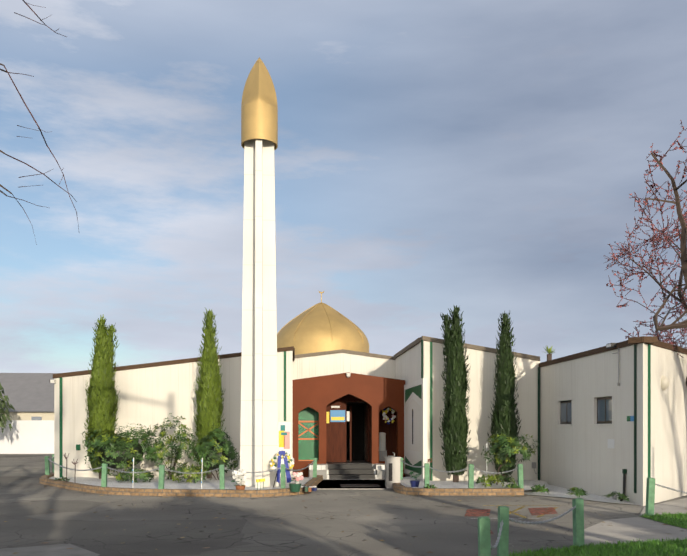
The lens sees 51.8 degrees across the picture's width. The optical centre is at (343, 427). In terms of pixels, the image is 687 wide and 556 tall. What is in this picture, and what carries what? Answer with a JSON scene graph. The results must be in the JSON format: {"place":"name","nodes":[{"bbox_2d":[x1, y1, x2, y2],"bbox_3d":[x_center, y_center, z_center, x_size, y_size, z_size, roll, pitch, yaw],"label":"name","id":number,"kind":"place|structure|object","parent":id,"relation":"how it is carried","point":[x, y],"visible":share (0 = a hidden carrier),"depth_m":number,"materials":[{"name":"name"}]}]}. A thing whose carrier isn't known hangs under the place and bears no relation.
{"place":"outdoors","nodes":[
{"label":"outdoors","id":0,"kind":"place"},
{"bbox_2d":[0,373,57,453],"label":"neighbouring building","id":1,"kind":"structure","parent":0,"point":[31,398],"depth_m":50.73,"materials":[{"name":"beige paint"}]},
{"bbox_2d":[0,454,686,555],"bbox_3d":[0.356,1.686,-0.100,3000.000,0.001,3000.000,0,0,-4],"label":"asphalt driveway","id":2,"kind":"structure","parent":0,"point":[257,529],"depth_m":12.64,"materials":[{"name":"grey asphalt"}]},
{"bbox_2d":[0,383,14,432],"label":"round tree","id":3,"kind":"object","parent":2,"relation":"on","point":[4,420],"visible":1,"depth_m":41.51,"materials":[{"name":"green plant"}]},
{"bbox_2d":[0,0,78,244],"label":"bare tree","id":4,"kind":"object","parent":2,"relation":"on","point":[6,71],"visible":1,"depth_m":4.92,"materials":[{"name":"brown wood"}]},
{"bbox_2d":[0,544,99,555],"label":"asphalt repairs","id":5,"kind":"structure","parent":2,"relation":"on","point":[55,550],"depth_m":9.57,"materials":[{"name":"grey asphalt"}]},
{"bbox_2d":[39,472,322,497],"bbox_3d":[-5.465,1.601,20.241,9.665,0.170,5.683,0,0,9],"label":"bed kerb","id":6,"kind":"object","parent":2,"relation":"on","point":[48,481],"visible":0.88,"depth_m":17.29,"materials":[{"name":"brick"}]},
{"bbox_2d":[50,476,311,489],"bbox_3d":[-5.432,1.571,20.374,9.152,0.050,5.689,0,0,7],"label":"bed","id":7,"kind":"object","parent":2,"relation":"on","point":[169,483],"visible":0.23,"depth_m":19.67,"materials":[{"name":"grey concrete"}]},
{"bbox_2d":[55,476,69,481],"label":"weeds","id":8,"kind":"object","parent":7,"relation":"on","point":[62,478],"visible":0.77,"depth_m":20.24,"materials":[{"name":"green plant"}]},
{"bbox_2d":[82,314,119,478],"bbox_3d":[-7.412,-0.891,21.632,1.009,4.995,1.066,0,0,-4],"label":"cypress","id":9,"kind":"object","parent":7,"relation":"on","point":[102,403],"visible":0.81,"depth_m":21.45,"materials":[{"name":"green plant"}]},
{"bbox_2d":[82,423,165,480],"bbox_3d":[-6.543,0.754,21.270,2.478,1.784,1.915,0,0,-4],"label":"shrub","id":10,"kind":"object","parent":7,"relation":"on","point":[116,451],"visible":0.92,"depth_m":20.83,"materials":[{"name":"green plant"}]},
{"bbox_2d":[116,468,153,482],"bbox_3d":[-5.949,1.391,20.191,1.080,0.534,1.153,0,0,-4],"label":"shrub","id":11,"kind":"object","parent":7,"relation":"on","point":[145,476],"visible":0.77,"depth_m":19.92,"materials":[{"name":"green plant"}]},
{"bbox_2d":[132,457,202,488],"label":"plant stakes","id":12,"kind":"object","parent":7,"relation":"on","point":[133,471],"visible":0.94,"depth_m":18.34,"materials":[{"name":"white painted wood"}]},
{"bbox_2d":[140,413,197,478],"bbox_3d":[-5.323,0.577,21.616,1.802,2.036,1.545,0,0,-4],"label":"shrub","id":13,"kind":"object","parent":7,"relation":"on","point":[170,441],"visible":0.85,"depth_m":21.24,"materials":[{"name":"green plant"}]},
{"bbox_2d":[167,462,208,482],"bbox_3d":[-4.386,1.328,20.099,1.220,0.688,1.186,0,0,-4],"label":"shrub","id":14,"kind":"object","parent":7,"relation":"on","point":[192,468],"visible":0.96,"depth_m":19.86,"materials":[{"name":"green plant"}]},
{"bbox_2d":[193,308,225,478],"bbox_3d":[-4.168,-1.054,21.854,0.997,5.320,1.078,0,0,-4],"label":"cypress","id":15,"kind":"object","parent":7,"relation":"on","point":[209,402],"visible":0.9,"depth_m":21.67,"materials":[{"name":"green plant"}]},
{"bbox_2d":[188,425,239,479],"bbox_3d":[-3.853,0.785,21.189,1.567,1.709,1.441,0,0,-4],"label":"shrub","id":16,"kind":"object","parent":7,"relation":"on","point":[216,453],"visible":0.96,"depth_m":20.80,"materials":[{"name":"green plant"}]},
{"bbox_2d":[63,439,525,484],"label":"bare rose stems","id":17,"kind":"object","parent":7,"relation":"on","point":[74,463],"visible":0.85,"depth_m":19.41,"materials":[{"name":"brown plant"}]},
{"bbox_2d":[240,139,278,487],"bbox_3d":[-2.246,-3.167,18.890,0.877,9.707,0.877,0,0,41],"label":"minaret shaft","id":18,"kind":"object","parent":2,"relation":"on","point":[259,449],"visible":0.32,"depth_m":18.78,"materials":[{"name":"paint"}]},
{"bbox_2d":[241,57,277,149],"bbox_3d":[-2.246,-8.707,18.890,0.970,2.372,0.970,0,0,-4],"label":"minaret cap","id":19,"kind":"object","parent":18,"relation":"attached to","point":[259,113],"visible":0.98,"depth_m":18.56,"materials":[{"name":"gold metal"}]},
{"bbox_2d":[54,341,539,480],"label":"mosque walls","id":20,"kind":"structure","parent":2,"relation":"on","point":[151,396],"depth_m":22.52,"materials":[{"name":"white paint"}]},
{"bbox_2d":[278,422,290,464],"bbox_3d":[-1.909,0.535,22.879,0.405,1.400,0.028,0,0,-4],"label":"poster","id":21,"kind":"object","parent":20,"relation":"attached to","point":[284,436],"visible":0.67,"depth_m":22.87,"materials":[{"name":"white paper"}]},
{"bbox_2d":[277,303,368,354],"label":"dome","id":22,"kind":"structure","parent":20,"relation":"on","point":[313,334],"depth_m":31.14,"materials":[{"name":"gold metal"}]},
{"bbox_2d":[277,291,363,342],"bbox_3d":[-1.029,-5.052,32.877,4.181,2.584,4.180,0,0,-37],"label":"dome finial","id":23,"kind":"object","parent":22,"relation":"on","point":[327,316],"visible":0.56,"depth_m":32.16,"materials":[{"name":"gold metal"}]},
{"bbox_2d":[293,372,404,476],"bbox_3d":[0.158,-0.083,24.039,3.886,3.539,0.280,0,0,-4],"label":"entrance portal","id":24,"kind":"object","parent":20,"relation":"attached to","point":[319,394],"visible":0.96,"depth_m":23.90,"materials":[{"name":"brown paint"}]},
{"bbox_2d":[59,340,650,492],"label":"wall trim","id":25,"kind":"structure","parent":20,"relation":"attached to","point":[431,415],"depth_m":21.11,"materials":[{"name":"paint"}]},
{"bbox_2d":[53,336,686,377],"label":"roof fascias","id":26,"kind":"object","parent":20,"relation":"on","point":[650,340],"visible":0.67,"depth_m":21.32,"materials":[{"name":"brown metal"}]},
{"bbox_2d":[404,378,426,480],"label":"side wall panel","id":27,"kind":"structure","parent":20,"relation":"attached to","point":[415,423],"depth_m":21.79,"materials":[{"name":"white paint"}]},
{"bbox_2d":[661,375,668,389],"bbox_3d":[7.329,-1.009,16.069,0.125,0.340,0.340,0,0,41],"label":"bulkhead lamp","id":28,"kind":"object","parent":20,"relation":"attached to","point":[664,382],"visible":1,"depth_m":15.99,"materials":[{"name":"beige"}]},
{"bbox_2d":[231,451,432,491],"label":"floral tributes","id":29,"kind":"object","parent":2,"relation":"on","point":[297,477],"visible":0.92,"depth_m":17.82,"materials":[{"name":"multicoloured plant"}]},
{"bbox_2d":[3,483,685,555],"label":"fallen leaves","id":30,"kind":"object","parent":2,"relation":"on","point":[317,518],"visible":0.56,"depth_m":13.45,"materials":[{"name":"brown plant"}]},
{"bbox_2d":[309,464,384,478],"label":"entrance steps","id":31,"kind":"structure","parent":2,"relation":"on","point":[351,471],"depth_m":23.08,"materials":[{"name":"concrete"}]},
{"bbox_2d":[45,454,654,555],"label":"bollards","id":32,"kind":"object","parent":2,"relation":"on","point":[484,544],"visible":0.75,"depth_m":10.00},
{"bbox_2d":[48,457,686,548],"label":"galvanised chains","id":33,"kind":"object","parent":32,"relation":"hanging from","point":[516,521],"visible":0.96,"depth_m":17.45,"materials":[{"name":"grey"}]},
{"bbox_2d":[393,483,523,495],"bbox_3d":[2.016,1.601,19.409,2.512,0.170,5.768,0,0,-29],"label":"bed kerb","id":34,"kind":"object","parent":2,"relation":"on","point":[399,488],"visible":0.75,"depth_m":17.39,"materials":[{"name":"brick"}]},
{"bbox_2d":[400,476,550,490],"bbox_3d":[3.738,1.571,20.131,4.313,0.050,5.335,0,0,5],"label":"bed","id":35,"kind":"object","parent":2,"relation":"on","point":[528,484],"visible":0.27,"depth_m":19.60,"materials":[{"name":"grey concrete"}]},
{"bbox_2d":[423,484,436,487],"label":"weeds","id":36,"kind":"object","parent":35,"relation":"on","point":[430,486],"visible":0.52,"depth_m":17.64,"materials":[{"name":"green plant"}]},
{"bbox_2d":[439,305,470,481],"bbox_3d":[3.235,-0.912,20.346,0.902,5.038,0.907,0,0,-4],"label":"cypress","id":37,"kind":"object","parent":35,"relation":"on","point":[454,426],"visible":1,"depth_m":20.17,"materials":[{"name":"green plant"}]},
{"bbox_2d":[476,474,515,487],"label":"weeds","id":38,"kind":"object","parent":35,"relation":"on","point":[495,478],"visible":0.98,"depth_m":18.41,"materials":[{"name":"green plant"}]},
{"bbox_2d":[487,310,520,481],"bbox_3d":[4.682,-0.894,20.439,0.952,5.001,0.983,0,0,-4],"label":"cypress","id":39,"kind":"object","parent":35,"relation":"on","point":[504,420],"visible":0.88,"depth_m":20.29,"materials":[{"name":"green plant"}]},
{"bbox_2d":[481,433,539,468],"bbox_3d":[4.571,0.663,19.307,1.496,1.068,1.473,0,0,37],"label":"shrub","id":40,"kind":"object","parent":35,"relation":"on","point":[514,442],"visible":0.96,"depth_m":19.07,"materials":[{"name":"green plant"}]},
{"bbox_2d":[504,483,520,487],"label":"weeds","id":41,"kind":"object","parent":35,"relation":"on","point":[514,485],"visible":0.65,"depth_m":17.70,"materials":[{"name":"green plant"}]},
{"bbox_2d":[464,505,560,533],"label":"painted road markings","id":42,"kind":"object","parent":2,"relation":"on","point":[542,512],"visible":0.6,"depth_m":14.10,"materials":[{"name":"red paint"}]},
{"bbox_2d":[543,345,554,360],"bbox_3d":[9.917,-1.157,34.076,0.735,5.688,0.647,0,0,19],"label":"palm","id":43,"kind":"object","parent":2,"relation":"on","point":[549,355],"visible":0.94,"depth_m":34.02,"materials":[{"name":"green plant"}]},
{"bbox_2d":[524,484,638,504],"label":"gravel strip","id":44,"kind":"structure","parent":2,"relation":"on","point":[555,491],"depth_m":17.25,"materials":[{"name":"grey gravel"}]},
{"bbox_2d":[531,484,548,493],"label":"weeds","id":45,"kind":"object","parent":44,"relation":"on","point":[540,488],"visible":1,"depth_m":17.39,"materials":[{"name":"green plant"}]},
{"bbox_2d":[566,487,587,496],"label":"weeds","id":46,"kind":"object","parent":44,"relation":"on","point":[576,490],"visible":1,"depth_m":16.42,"materials":[{"name":"green plant"}]},
{"bbox_2d":[602,491,628,500],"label":"weeds","id":47,"kind":"object","parent":44,"relation":"on","point":[624,497],"visible":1,"depth_m":15.48,"materials":[{"name":"green plant"}]},
{"bbox_2d":[508,511,686,555],"bbox_3d":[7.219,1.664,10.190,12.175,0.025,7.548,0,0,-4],"label":"lawn","id":48,"kind":"structure","parent":2,"relation":"on","point":[650,544],"depth_m":9.60,"materials":[{"name":"green plant"}]},
{"bbox_2d":[540,343,686,505],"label":"mosque wing","id":49,"kind":"structure","parent":2,"relation":"on","point":[578,453],"depth_m":16.90,"materials":[{"name":"white paint"}]},
{"bbox_2d":[49,343,633,500],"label":"wall fixtures","id":50,"kind":"object","parent":49,"relation":"attached to","point":[604,411],"depth_m":17.14,"materials":[{"name":"grey metal"}]},
{"bbox_2d":[604,120,686,385],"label":"bare tree","id":51,"kind":"object","parent":2,"relation":"on","point":[682,300],"visible":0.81,"depth_m":16.68,"materials":[{"name":"red plant"}]},
{"bbox_2d":[639,498,686,515],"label":"footpath","id":52,"kind":"structure","parent":2,"relation":"on","point":[675,506],"depth_m":14.77,"materials":[{"name":"grey concrete"}]},
{"bbox_2d":[0,0,686,372],"label":"sky","id":53,"kind":"structure","parent":0,"point":[484,158],"materials":[{"name":"blue"}]},
{"bbox_2d":[298,394,396,462],"bbox_3d":[0.054,0.082,25.460,3.886,3.210,2.570,0,0,-4],"label":"porch interior","id":54,"kind":"object","parent":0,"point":[348,433],"visible":0.6,"depth_m":25.00,"materials":[{"name":"brown wood"}]},
{"bbox_2d":[382,408,395,423],"bbox_3d":[1.580,-0.387,24.482,0.500,0.577,0.179,0,0,-4],"label":"wreath","id":55,"kind":"object","parent":54,"relation":"attached to","point":[384,412],"visible":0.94,"depth_m":24.45,"materials":[{"name":"multicoloured"}]},
{"bbox_2d":[316,479,392,488],"bbox_3d":[0.300,1.671,21.036,2.710,0.030,3.913,0,0,4],"label":"doormat","id":56,"kind":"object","parent":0,"point":[351,484],"depth_m":20.56,"materials":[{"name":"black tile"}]},
{"bbox_2d":[384,452,400,487],"bbox_3d":[1.351,1.187,19.439,0.420,1.000,0.340,0,0,-4],"label":"drinking fountain","id":57,"kind":"object","parent":56,"relation":"on","point":[392,469],"visible":0.94,"depth_m":19.29,"materials":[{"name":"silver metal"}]},
{"bbox_2d":[584,517,686,545],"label":"concrete path","id":58,"kind":"structure","parent":0,"point":[615,531],"depth_m":11.40,"materials":[{"name":"grey concrete"}]},
{"bbox_2d":[640,514,686,528],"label":"lawn","id":59,"kind":"structure","parent":0,"point":[652,518],"depth_m":12.82,"materials":[{"name":"green plant"}]}
]}

